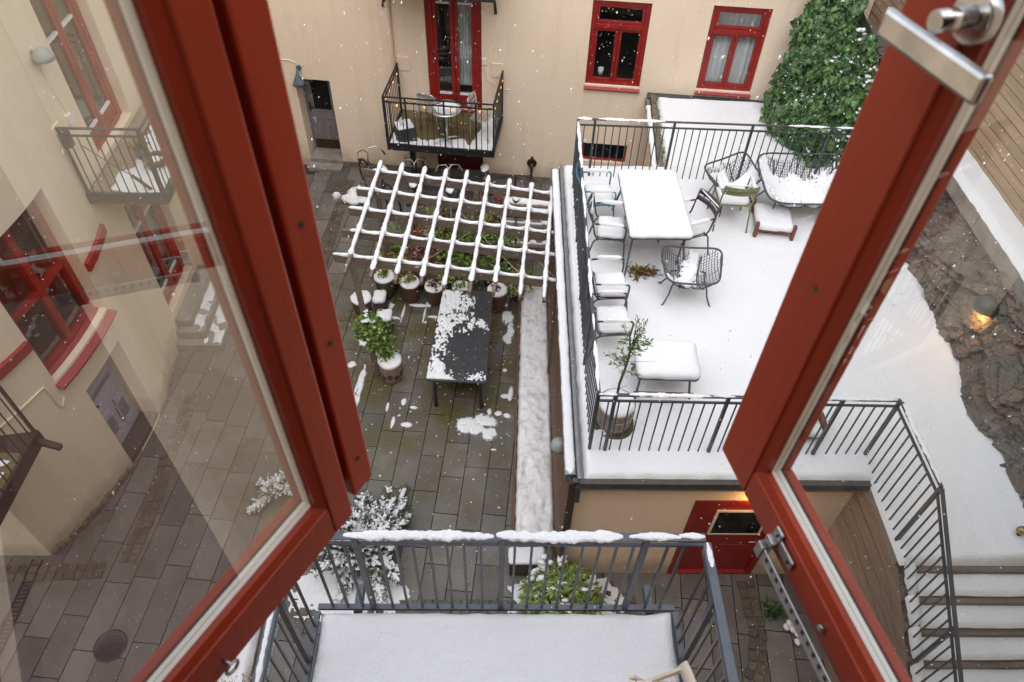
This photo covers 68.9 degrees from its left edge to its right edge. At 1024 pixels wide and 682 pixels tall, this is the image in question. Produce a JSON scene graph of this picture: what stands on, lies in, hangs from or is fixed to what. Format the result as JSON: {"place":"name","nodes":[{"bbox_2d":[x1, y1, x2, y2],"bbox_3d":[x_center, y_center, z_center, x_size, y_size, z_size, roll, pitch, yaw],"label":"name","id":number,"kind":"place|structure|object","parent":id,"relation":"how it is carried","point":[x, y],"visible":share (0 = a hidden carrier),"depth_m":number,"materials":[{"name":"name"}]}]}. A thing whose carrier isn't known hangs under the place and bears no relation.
{"place":"outdoors","nodes":[
{"label":"outdoors","id":0,"kind":"place"},
{"bbox_2d":[142,150,164,168],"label":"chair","id":1,"kind":"object","parent":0,"point":[153,158],"visible":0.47,"depth_m":10.21,"materials":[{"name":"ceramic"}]},
{"bbox_2d":[0,180,767,681],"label":"cobblestones","id":2,"kind":"structure","parent":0,"point":[150,516],"depth_m":10.15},
{"bbox_2d":[0,18,904,681],"bbox_3d":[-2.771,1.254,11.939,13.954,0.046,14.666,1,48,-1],"label":"paving","id":3,"kind":"structure","parent":0,"point":[222,463],"depth_m":10.84,"materials":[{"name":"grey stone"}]},
{"bbox_2d":[0,559,42,656],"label":"drain grate","id":4,"kind":"object","parent":3,"relation":"on","point":[14,611],"visible":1,"depth_m":9.78,"materials":[{"name":"black metal"}]},
{"bbox_2d":[0,0,203,555],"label":"round building","id":5,"kind":"structure","parent":3,"relation":"on","point":[101,258],"depth_m":9.98,"materials":[{"name":"paint"}]},
{"bbox_2d":[0,385,62,525],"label":"balcony","id":6,"kind":"structure","parent":5,"relation":"attached to","point":[20,451],"depth_m":8.26,"materials":[{"name":"brown metal"}]},
{"bbox_2d":[29,46,55,64],"bbox_3d":[-5.477,-3.350,8.692,0.250,0.150,0.246,1,48,-1],"label":"wall lamp","id":7,"kind":"object","parent":5,"relation":"attached to","point":[40,55],"visible":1,"depth_m":8.65,"materials":[{"name":"grey glass"}]},
{"bbox_2d":[0,200,116,389],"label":"window","id":8,"kind":"structure","parent":5,"relation":"in","point":[47,334],"depth_m":9.64,"materials":[{"name":"red paint"}]},
{"bbox_2d":[0,0,121,151],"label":"french door","id":9,"kind":"structure","parent":5,"relation":"in","point":[61,21],"depth_m":10.31,"materials":[{"name":"red paint"}]},
{"bbox_2d":[86,360,138,444],"bbox_3d":[-5.902,0.877,10.911,0.121,1.660,0.766,6,48,3],"label":"door","id":10,"kind":"structure","parent":5,"relation":"in","point":[107,390],"depth_m":11.02,"materials":[{"name":"paint"}]},
{"bbox_2d":[51,104,175,204],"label":"balcony","id":11,"kind":"structure","parent":5,"relation":"attached to","point":[117,183],"depth_m":9.91,"materials":[{"name":"metal"}]},
{"bbox_2d":[128,134,147,159],"bbox_3d":[-5.152,-2.686,10.321,0.329,0.335,0.304,1,48,-1],"label":"flower pot","id":12,"kind":"object","parent":11,"relation":"on","point":[134,148],"visible":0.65,"depth_m":10.29,"materials":[{"name":"brown ceramic"}]},
{"bbox_2d":[78,178,183,305],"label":"french door","id":13,"kind":"structure","parent":5,"relation":"in","point":[161,251],"depth_m":12.58,"materials":[{"name":"red paint"}]},
{"bbox_2d":[93,629,127,661],"bbox_3d":[-5.102,3.869,9.481,0.410,0.010,0.410,1,48,-1],"label":"manhole cover","id":14,"kind":"object","parent":3,"relation":"on","point":[110,646],"visible":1,"depth_m":9.48,"materials":[{"name":"black metal"}]},
{"bbox_2d":[176,265,229,351],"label":"stone steps","id":15,"kind":"structure","parent":3,"relation":"on","point":[203,302],"depth_m":12.86,"materials":[{"name":"stone"}]},
{"bbox_2d":[218,624,263,681],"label":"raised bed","id":16,"kind":"object","parent":3,"relation":"on","point":[250,650],"visible":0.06,"depth_m":9.12,"materials":[{"name":"white snow"}]},
{"bbox_2d":[245,467,292,515],"bbox_3d":[-3.504,2.129,10.783,0.878,0.603,0.539,-16,50,-15],"label":"snowy shrub","id":17,"kind":"object","parent":3,"relation":"on","point":[275,485],"visible":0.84,"depth_m":10.75,"materials":[{"name":"white plant"}]},
{"bbox_2d":[332,185,367,205],"bbox_3d":[-3.308,-3.055,15.644,0.978,0.357,0.578,1,48,-1],"label":"snow heap","id":18,"kind":"object","parent":3,"relation":"on","point":[352,199],"visible":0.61,"depth_m":15.54,"materials":[{"name":"white snow"}]},
{"bbox_2d":[350,290,371,314],"bbox_3d":[-2.690,-0.667,13.381,0.378,0.391,0.373,1,48,-1],"label":"plant pot","id":19,"kind":"object","parent":3,"relation":"on","point":[366,295],"visible":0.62,"depth_m":13.25,"materials":[{"name":"ceramic"}]},
{"bbox_2d":[307,482,414,603],"bbox_3d":[-2.094,2.655,10.194,1.487,0.955,2.011,1,48,-1],"label":"juniper","id":20,"kind":"object","parent":3,"relation":"on","point":[386,514],"visible":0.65,"depth_m":10.06,"materials":[{"name":"white"}]},
{"bbox_2d":[351,307,402,383],"bbox_3d":[-2.148,0.050,12.026,0.762,1.467,0.639,1,48,-1],"label":"potted plant","id":21,"kind":"object","parent":3,"relation":"on","point":[371,329],"visible":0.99,"depth_m":11.90,"materials":[{"name":"green plant"}]},
{"bbox_2d":[357,146,401,211],"bbox_3d":[-2.726,-3.281,15.273,0.576,1.090,1.794,-28,54,-24],"label":"bicycle","id":22,"kind":"object","parent":3,"relation":"on","point":[360,160],"visible":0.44,"depth_m":15.15,"materials":[{"name":"metal"}]},
{"bbox_2d":[372,289,387,313],"bbox_3d":[-2.370,-0.708,13.432,0.234,0.384,0.320,1,48,-1],"label":"stand","id":23,"kind":"object","parent":3,"relation":"on","point":[379,298],"visible":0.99,"depth_m":13.31,"materials":[{"name":"brown wood"}]},
{"bbox_2d":[374,268,394,299],"bbox_3d":[-2.305,-1.083,13.549,0.383,0.714,0.384,1,48,-1],"label":"plant pot","id":24,"kind":"object","parent":3,"relation":"on","point":[382,280],"visible":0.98,"depth_m":13.42,"materials":[{"name":"ceramic"}]},
{"bbox_2d":[376,308,392,333],"bbox_3d":[-2.225,-0.349,13.085,0.274,0.424,0.276,1,48,-1],"label":"stand","id":25,"kind":"object","parent":3,"relation":"on","point":[385,315],"visible":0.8,"depth_m":12.95,"materials":[{"name":"brown wood"}]},
{"bbox_2d":[368,245,408,289],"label":"plant","id":26,"kind":"object","parent":3,"relation":"on","point":[397,285],"visible":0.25,"depth_m":13.64,"materials":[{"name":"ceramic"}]},
{"bbox_2d":[372,224,425,258],"bbox_3d":[-2.121,-1.810,13.958,1.094,1.085,0.914,1,48,-1],"label":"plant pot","id":27,"kind":"object","parent":3,"relation":"on","point":[395,248],"visible":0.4,"depth_m":14.00,"materials":[{"name":"ceramic"}]},
{"bbox_2d":[399,271,419,302],"bbox_3d":[-1.845,-1.003,13.521,0.360,0.668,0.372,-34,57,-28],"label":"plant pot","id":28,"kind":"object","parent":3,"relation":"on","point":[409,285],"visible":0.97,"depth_m":13.42,"materials":[{"name":"ceramic"}]},
{"bbox_2d":[401,153,427,232],"bbox_3d":[-1.946,-2.962,15.008,0.576,1.090,1.794,-2,48,-3],"label":"bicycle","id":29,"kind":"object","parent":3,"relation":"on","point":[413,186],"visible":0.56,"depth_m":15.00,"materials":[{"name":"black metal"}]},
{"bbox_2d":[404,224,445,261],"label":"plant","id":30,"kind":"object","parent":3,"relation":"on","point":[420,250],"visible":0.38,"depth_m":13.99,"materials":[{"name":"plant"}]},
{"bbox_2d":[404,246,452,288],"bbox_3d":[-1.645,-1.376,13.727,1.090,0.869,0.928,1,48,-1],"label":"plant","id":31,"kind":"object","parent":3,"relation":"on","point":[418,273],"visible":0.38,"depth_m":13.65,"materials":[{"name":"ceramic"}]},
{"bbox_2d":[411,205,447,237],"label":"plant","id":32,"kind":"object","parent":3,"relation":"on","point":[423,230],"visible":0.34,"depth_m":14.45,"materials":[{"name":"plant"}]},
{"bbox_2d":[348,303,514,449],"bbox_3d":[-1.487,0.469,12.651,3.094,0.005,3.286,1,48,-1],"label":"slush","id":33,"kind":"object","parent":3,"relation":"on","point":[490,416],"visible":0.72,"depth_m":12.12,"materials":[{"name":"white snow"}]},
{"bbox_2d":[424,274,441,306],"bbox_3d":[-1.410,-0.946,13.471,0.348,0.685,0.390,1,48,-1],"label":"plant pot","id":34,"kind":"object","parent":3,"relation":"on","point":[432,287],"visible":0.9,"depth_m":13.39,"materials":[{"name":"ceramic"}]},
{"bbox_2d":[423,239,465,289],"bbox_3d":[-1.256,-1.349,13.652,0.915,0.962,1.080,1,48,-1],"label":"plant","id":35,"kind":"object","parent":3,"relation":"on","point":[450,278],"visible":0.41,"depth_m":13.63,"materials":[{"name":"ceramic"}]},
{"bbox_2d":[333,160,556,375],"bbox_3d":[-0.938,-1.032,12.392,3.577,2.438,2.849,7,48,5],"label":"pergola","id":36,"kind":"object","parent":3,"relation":"on","point":[351,259],"visible":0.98,"depth_m":11.60,"materials":[{"name":"white wood"}]},
{"bbox_2d":[426,227,465,263],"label":"plant","id":37,"kind":"object","parent":3,"relation":"on","point":[443,251],"visible":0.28,"depth_m":14.14,"materials":[{"name":"plant"}]},
{"bbox_2d":[434,164,463,233],"bbox_3d":[-1.230,-2.836,14.915,0.576,1.090,1.794,-3,48,-4],"label":"bicycle","id":38,"kind":"object","parent":3,"relation":"on","point":[449,191],"visible":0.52,"depth_m":14.64,"materials":[{"name":"black metal"}]},
{"bbox_2d":[288,302,623,621],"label":"ground snow","id":39,"kind":"structure","parent":3,"relation":"on","point":[312,588],"depth_m":10.11,"materials":[{"name":"white snow"}]},
{"bbox_2d":[517,553,606,614],"bbox_3d":[0.655,3.292,9.659,1.210,0.743,1.056,1,48,-1],"label":"laurel bush","id":40,"kind":"object","parent":39,"relation":"on","point":[553,577],"visible":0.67,"depth_m":9.54,"materials":[{"name":"green plant"}]},
{"bbox_2d":[425,289,492,408],"bbox_3d":[-0.842,0.115,12.468,0.949,0.782,2.021,2,48,0],"label":"long table","id":41,"kind":"object","parent":3,"relation":"on","point":[467,362],"visible":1,"depth_m":12.09,"materials":[{"name":"black metal"}]},
{"bbox_2d":[450,276,473,290],"bbox_3d":[-0.922,-0.911,13.486,0.430,0.636,0.455,-7,49,-8],"label":"plant pot","id":42,"kind":"object","parent":3,"relation":"on","point":[461,284],"visible":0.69,"depth_m":13.37,"materials":[{"name":"ceramic"}]},
{"bbox_2d":[437,249,489,283],"bbox_3d":[-0.836,-1.385,13.732,1.085,0.908,0.780,31,54,24],"label":"plant","id":43,"kind":"object","parent":3,"relation":"on","point":[465,263],"visible":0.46,"depth_m":13.69,"materials":[{"name":"green plant"}]},
{"bbox_2d":[456,220,495,260],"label":"plant","id":44,"kind":"object","parent":3,"relation":"on","point":[470,237],"visible":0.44,"depth_m":14.23,"materials":[{"name":"plant"}]},
{"bbox_2d":[464,200,502,241],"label":"plant","id":45,"kind":"object","parent":3,"relation":"on","point":[486,215],"visible":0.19,"depth_m":14.60,"materials":[{"name":"plant"}]},
{"bbox_2d":[461,255,512,289],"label":"plant","id":46,"kind":"object","parent":3,"relation":"on","point":[486,265],"visible":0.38,"depth_m":13.66,"materials":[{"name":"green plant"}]},
{"bbox_2d":[487,282,506,312],"bbox_3d":[-0.268,-0.810,13.420,0.364,0.626,0.361,1,48,-1],"label":"plant pot","id":47,"kind":"object","parent":3,"relation":"on","point":[498,301],"visible":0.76,"depth_m":13.31,"materials":[{"name":"ceramic"}]},
{"bbox_2d":[484,220,527,267],"bbox_3d":[-0.134,-1.790,14.097,0.875,0.937,1.013,1,48,-1],"label":"plant","id":48,"kind":"object","parent":3,"relation":"on","point":[506,244],"visible":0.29,"depth_m":14.09,"materials":[{"name":"green plant"}]},
{"bbox_2d":[500,174,531,247],"bbox_3d":[0.067,-2.670,14.807,0.632,1.083,1.794,1,48,-1],"label":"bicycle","id":49,"kind":"object","parent":3,"relation":"on","point":[515,199],"visible":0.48,"depth_m":14.63,"materials":[{"name":"black metal"}]},
{"bbox_2d":[497,261,535,301],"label":"plant","id":50,"kind":"object","parent":3,"relation":"on","point":[513,289],"visible":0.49,"depth_m":13.51,"materials":[{"name":"plant"}]},
{"bbox_2d":[508,547,544,575],"bbox_3d":[0.194,2.989,10.158,0.497,0.412,0.252,1,48,-1],"label":"trough","id":51,"kind":"object","parent":3,"relation":"on","point":[522,562],"visible":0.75,"depth_m":10.02,"materials":[{"name":"brown wood"}]},
{"bbox_2d":[504,195,549,248],"bbox_3d":[0.329,-2.184,14.463,0.998,0.960,0.906,1,48,-1],"label":"plant shelf","id":52,"kind":"object","parent":3,"relation":"on","point":[538,224],"visible":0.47,"depth_m":14.31,"materials":[{"name":"brown wood"}]},
{"bbox_2d":[511,285,554,547],"bbox_3d":[0.372,0.886,12.206,0.621,0.210,5.268,2,48,0],"label":"planting bed","id":53,"kind":"object","parent":3,"relation":"on","point":[532,407],"visible":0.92,"depth_m":11.75,"materials":[{"name":"white snow"}]},
{"bbox_2d":[268,0,874,183],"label":"apartment building","id":54,"kind":"structure","parent":3,"relation":"on","point":[546,97],"depth_m":14.40,"materials":[{"name":"paint"}]},
{"bbox_2d":[293,65,305,87],"bbox_3d":[-4.249,-5.254,14.814,0.260,0.330,0.304,1,48,-1],"label":"wall lamp","id":55,"kind":"object","parent":54,"relation":"attached to","point":[298,82],"visible":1,"depth_m":14.80,"materials":[{"name":"blue metal"}]},
{"bbox_2d":[303,79,340,148],"bbox_3d":[-4.007,-4.887,15.937,0.656,1.820,0.110,5,48,3],"label":"door","id":56,"kind":"structure","parent":54,"relation":"in","point":[318,92],"depth_m":15.97,"materials":[{"name":"grey paint"}]},
{"bbox_2d":[381,56,503,173],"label":"balcony","id":57,"kind":"structure","parent":54,"relation":"attached to","point":[427,137],"depth_m":14.45,"materials":[{"name":"black metal"}]},
{"bbox_2d":[393,117,417,143],"bbox_3d":[-2.087,-4.112,14.466,0.400,0.372,0.400,-15,50,-15],"label":"planter box","id":58,"kind":"object","parent":57,"relation":"on","point":[411,130],"visible":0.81,"depth_m":14.39,"materials":[{"name":"grey metal"}]},
{"bbox_2d":[416,92,437,134],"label":"bistro chair","id":59,"kind":"object","parent":57,"relation":"on","point":[422,95],"visible":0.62,"depth_m":14.26,"materials":[{"name":"silver metal"}]},
{"bbox_2d":[382,69,502,112],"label":"string lights","id":60,"kind":"object","parent":57,"relation":"hanging from","point":[436,103],"visible":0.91,"depth_m":13.70,"materials":[{"name":"black rubber"}]},
{"bbox_2d":[429,99,461,145],"bbox_3d":[-1.260,-4.144,14.273,0.610,0.754,0.610,1,48,-1],"label":"bistro table","id":61,"kind":"object","parent":57,"relation":"on","point":[447,113],"visible":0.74,"depth_m":13.98,"materials":[{"name":"silver metal"}]},
{"bbox_2d":[467,91,492,142],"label":"bistro chair","id":62,"kind":"object","parent":57,"relation":"on","point":[469,98],"visible":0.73,"depth_m":14.27,"materials":[{"name":"silver metal"}]},
{"bbox_2d":[424,0,482,112],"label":"french door","id":63,"kind":"structure","parent":54,"relation":"in","point":[465,17],"depth_m":14.54,"materials":[{"name":"red paint"}]},
{"bbox_2d":[438,154,482,169],"bbox_3d":[-1.049,-4.443,16.215,1.297,1.540,0.896,1,48,-1],"label":"door","id":64,"kind":"structure","parent":54,"relation":"in","point":[466,162],"depth_m":16.25,"materials":[{"name":"red paint"}]},
{"bbox_2d":[582,142,626,161],"bbox_3d":[1.922,-3.988,15.634,0.933,0.440,0.141,3,48,1],"label":"window","id":65,"kind":"structure","parent":54,"relation":"in","point":[586,148],"depth_m":15.66,"materials":[{"name":"black glass"}]},
{"bbox_2d":[584,0,651,92],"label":"window","id":66,"kind":"structure","parent":54,"relation":"in","point":[627,32],"depth_m":14.42,"materials":[{"name":"red paint"}]},
{"bbox_2d":[694,5,772,97],"bbox_3d":[4.061,-5.366,13.800,1.060,1.700,0.336,5,48,3],"label":"window","id":67,"kind":"structure","parent":54,"relation":"in","point":[732,35],"depth_m":13.85,"materials":[{"name":"red paint"}]},
{"bbox_2d":[758,0,881,170],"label":"ivy","id":68,"kind":"object","parent":54,"relation":"attached to","point":[821,59],"visible":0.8,"depth_m":12.27,"materials":[{"name":"green plant"}]},
{"bbox_2d":[642,92,807,168],"bbox_3d":[3.844,-3.133,14.464,2.876,2.358,2.508,1,48,-1],"label":"lean to shed","id":69,"kind":"object","parent":3,"relation":"on","point":[686,108],"visible":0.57,"depth_m":13.56,"materials":[{"name":"stone"}]},
{"bbox_2d":[547,164,907,681],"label":"terrace building","id":70,"kind":"structure","parent":3,"relation":"on","point":[680,505],"depth_m":9.08,"materials":[{"name":"beige paint"}]},
{"bbox_2d":[550,437,562,453],"bbox_3d":[0.570,1.248,9.076,0.210,0.125,0.210,1,48,-1],"label":"wall lamp","id":71,"kind":"object","parent":70,"relation":"attached to","point":[556,445],"visible":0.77,"depth_m":9.03,"materials":[{"name":"grey glass"}]},
{"bbox_2d":[677,504,764,568],"bbox_3d":[2.731,2.550,9.612,1.000,1.860,0.119,1,48,-1],"label":"door","id":72,"kind":"structure","parent":70,"relation":"in","point":[738,526],"depth_m":9.52,"materials":[{"name":"red paint"}]},
{"bbox_2d":[563,165,1023,565],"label":"terrace snow","id":73,"kind":"structure","parent":70,"relation":"on","point":[963,449],"depth_m":9.24,"materials":[{"name":"white snow"}]},
{"bbox_2d":[572,119,600,448],"bbox_3d":[0.941,-1.055,9.907,0.065,1.087,5.249,2,48,0],"label":"railing","id":74,"kind":"object","parent":73,"relation":"on","point":[583,249],"visible":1,"depth_m":9.41,"materials":[{"name":"metal"}]},
{"bbox_2d":[573,163,616,216],"bbox_3d":[1.217,-2.159,11.031,0.618,0.850,0.551,-2,48,-3],"label":"garden chair","id":75,"kind":"object","parent":73,"relation":"on","point":[601,192],"visible":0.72,"depth_m":10.93,"materials":[{"name":"blue metal"}]},
{"bbox_2d":[587,192,626,263],"bbox_3d":[1.331,-1.598,10.532,0.618,0.846,0.551,6,48,4],"label":"garden chair","id":76,"kind":"object","parent":73,"relation":"on","point":[610,228],"visible":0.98,"depth_m":10.41,"materials":[{"name":"white ceramic"}]},
{"bbox_2d":[584,254,629,308],"bbox_3d":[1.216,-0.732,9.748,0.618,0.847,0.549,-1,48,-2],"label":"garden chair","id":77,"kind":"object","parent":73,"relation":"on","point":[610,280],"visible":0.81,"depth_m":9.65,"materials":[{"name":"ceramic"}]},
{"bbox_2d":[585,285,633,358],"bbox_3d":[1.189,-0.256,9.319,0.618,0.848,0.552,-2,48,-3],"label":"garden chair","id":78,"kind":"object","parent":73,"relation":"on","point":[609,320],"visible":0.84,"depth_m":9.21,"materials":[{"name":"grey ceramic"}]},
{"bbox_2d":[591,388,635,439],"bbox_3d":[1.192,0.828,8.644,0.510,0.446,0.510,1,48,-1],"label":"barrel planter","id":79,"kind":"object","parent":73,"relation":"on","point":[620,420],"visible":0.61,"depth_m":8.50,"materials":[{"name":"wood"}]},
{"bbox_2d":[604,314,654,398],"bbox_3d":[1.230,0.245,8.044,0.465,1.351,0.578,-22,52,-20],"label":"olive tree","id":80,"kind":"object","parent":79,"relation":"in","point":[635,342],"visible":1,"depth_m":7.84,"materials":[{"name":"green plant"}]},
{"bbox_2d":[626,261,663,281],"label":"wilted plant","id":81,"kind":"object","parent":73,"relation":"on","point":[639,270],"visible":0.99,"depth_m":10.53,"materials":[{"name":"brown plant"}]},
{"bbox_2d":[611,169,693,276],"bbox_3d":[1.980,-1.707,10.705,0.868,0.809,1.578,0,48,-2],"label":"garden table","id":82,"kind":"object","parent":73,"relation":"on","point":[651,196],"visible":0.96,"depth_m":10.32,"materials":[{"name":"grey ceramic"}]},
{"bbox_2d":[630,339,700,399],"bbox_3d":[1.831,0.356,9.012,0.758,0.560,0.585,2,48,0],"label":"garden table","id":83,"kind":"object","parent":73,"relation":"on","point":[678,360],"visible":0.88,"depth_m":8.77,"materials":[{"name":"grey ceramic"}]},
{"bbox_2d":[657,188,720,263],"bbox_3d":[2.529,-1.642,10.606,0.618,0.847,0.547,-17,51,-16],"label":"garden chair","id":84,"kind":"object","parent":73,"relation":"on","point":[698,229],"visible":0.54,"depth_m":10.47,"materials":[{"name":"metal"}]},
{"bbox_2d":[658,245,722,306],"bbox_3d":[2.379,-0.846,10.035,0.828,0.659,0.567,3,48,1],"label":"lounge chair","id":85,"kind":"object","parent":73,"relation":"on","point":[689,271],"visible":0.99,"depth_m":10.02,"materials":[{"name":"metal"}]},
{"bbox_2d":[572,117,853,181],"bbox_3d":[3.198,-2.947,11.675,4.442,1.086,0.080,2,48,0],"label":"railing","id":86,"kind":"object","parent":73,"relation":"on","point":[751,131],"visible":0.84,"depth_m":11.45,"materials":[{"name":"metal"}]},
{"bbox_2d":[703,151,760,216],"bbox_3d":[3.359,-2.389,11.452,0.871,0.659,0.607,-23,52,-20],"label":"lounge chair","id":87,"kind":"object","parent":73,"relation":"on","point":[747,175],"visible":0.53,"depth_m":11.45,"materials":[{"name":"metal"}]},
{"bbox_2d":[706,175,760,232],"bbox_3d":[3.271,-2.095,11.035,0.550,0.846,0.618,2,48,0],"label":"garden chair","id":88,"kind":"object","parent":73,"relation":"on","point":[736,195],"visible":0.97,"depth_m":10.93,"materials":[{"name":"green metal"}]},
{"bbox_2d":[589,392,901,454],"bbox_3d":[2.481,0.931,8.165,3.185,1.085,0.069,1,48,-1],"label":"railing","id":89,"kind":"object","parent":73,"relation":"on","point":[839,406],"visible":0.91,"depth_m":7.99,"materials":[{"name":"metal"}]},
{"bbox_2d":[751,197,797,240],"bbox_3d":[3.922,-1.830,11.233,0.585,0.270,0.650,7,48,4],"label":"stool","id":90,"kind":"object","parent":73,"relation":"on","point":[776,219],"visible":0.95,"depth_m":11.10,"materials":[{"name":"red wood"}]},
{"bbox_2d":[753,152,840,208],"bbox_3d":[4.331,-2.272,11.290,1.323,0.785,0.867,1,48,-1],"label":"garden sofa","id":91,"kind":"object","parent":73,"relation":"on","point":[790,190],"visible":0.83,"depth_m":11.27,"materials":[{"name":"metal"}]},
{"bbox_2d":[899,566,1023,681],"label":"stairs","id":92,"kind":"structure","parent":70,"relation":"attached to","point":[989,632],"depth_m":7.71,"materials":[{"name":"brown wood"}]},
{"bbox_2d":[868,402,963,681],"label":"railing","id":93,"kind":"object","parent":92,"relation":"on","point":[954,628],"visible":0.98,"depth_m":7.31,"materials":[{"name":"metal"}]},
{"bbox_2d":[904,562,1023,681],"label":"stair snow","id":94,"kind":"structure","parent":92,"relation":"on","point":[1003,617],"depth_m":7.67,"materials":[{"name":"white snow"}]},
{"bbox_2d":[760,594,800,645],"bbox_3d":[3.595,3.633,9.842,0.374,0.144,0.702,-33,57,-27],"label":"weed tuft","id":95,"kind":"object","parent":3,"relation":"on","point":[776,612],"visible":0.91,"depth_m":9.88,"materials":[{"name":"green plant"}]},
{"bbox_3d":[-1.088,3.986,2.404,16.000,10.650,5.300,1,48,-1],"label":"home building","id":96,"kind":"object","parent":3,"relation":"on","visible":0},
{"bbox_2d":[103,0,371,681],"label":"window sash","id":97,"kind":"object","parent":96,"relation":"attached to","point":[209,80],"depth_m":0.81,"materials":[{"name":"paint"}]},
{"bbox_2d":[252,529,738,681],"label":"balcony","id":98,"kind":"structure","parent":96,"relation":"attached to","point":[357,646],"depth_m":5.18,"materials":[{"name":"grey metal"}]},
{"bbox_2d":[628,661,695,681],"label":"folding chair","id":99,"kind":"object","parent":98,"relation":"on","point":[684,670],"visible":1,"depth_m":4.54,"materials":[{"name":"beige paint"}]},
{"bbox_2d":[722,0,1023,681],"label":"window sash","id":100,"kind":"object","parent":96,"relation":"attached to","point":[945,67],"depth_m":0.91,"materials":[{"name":"paint"}]},
{"bbox_2d":[5,0,1023,681],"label":"falling snow","id":101,"kind":"structure","parent":0,"point":[565,254],"depth_m":6.21,"materials":[{"name":"white snow"}]},
{"bbox_2d":[808,412,826,437],"bbox_3d":[3.331,0.939,8.723,0.619,0.160,0.437,1,48,-1],"label":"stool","id":102,"kind":"object","parent":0,"point":[817,425],"visible":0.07,"depth_m":8.62,"materials":[{"name":"white wood"}]},
{"bbox_2d":[845,95,1023,507],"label":"rock face","id":103,"kind":"object","parent":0,"point":[991,405],"visible":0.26,"depth_m":9.09},
{"bbox_2d":[946,149,1023,308],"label":"retaining wall","id":104,"kind":"structure","parent":103,"relation":"on","point":[971,189],"depth_m":9.32,"materials":[{"name":"concrete"}]},
{"bbox_2d":[972,294,999,316],"bbox_3d":[5.792,-0.425,8.982,0.431,0.215,0.309,18,50,14],"label":"rock lamp","id":105,"kind":"object","parent":103,"relation":"attached to","point":[987,305],"visible":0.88,"depth_m":8.92,"materials":[{"name":"grey"}]},
{"bbox_2d":[868,0,1023,225],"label":"timber building","id":106,"kind":"structure","parent":0,"point":[1007,104],"depth_m":9.46,"materials":[{"name":"brown wood"}]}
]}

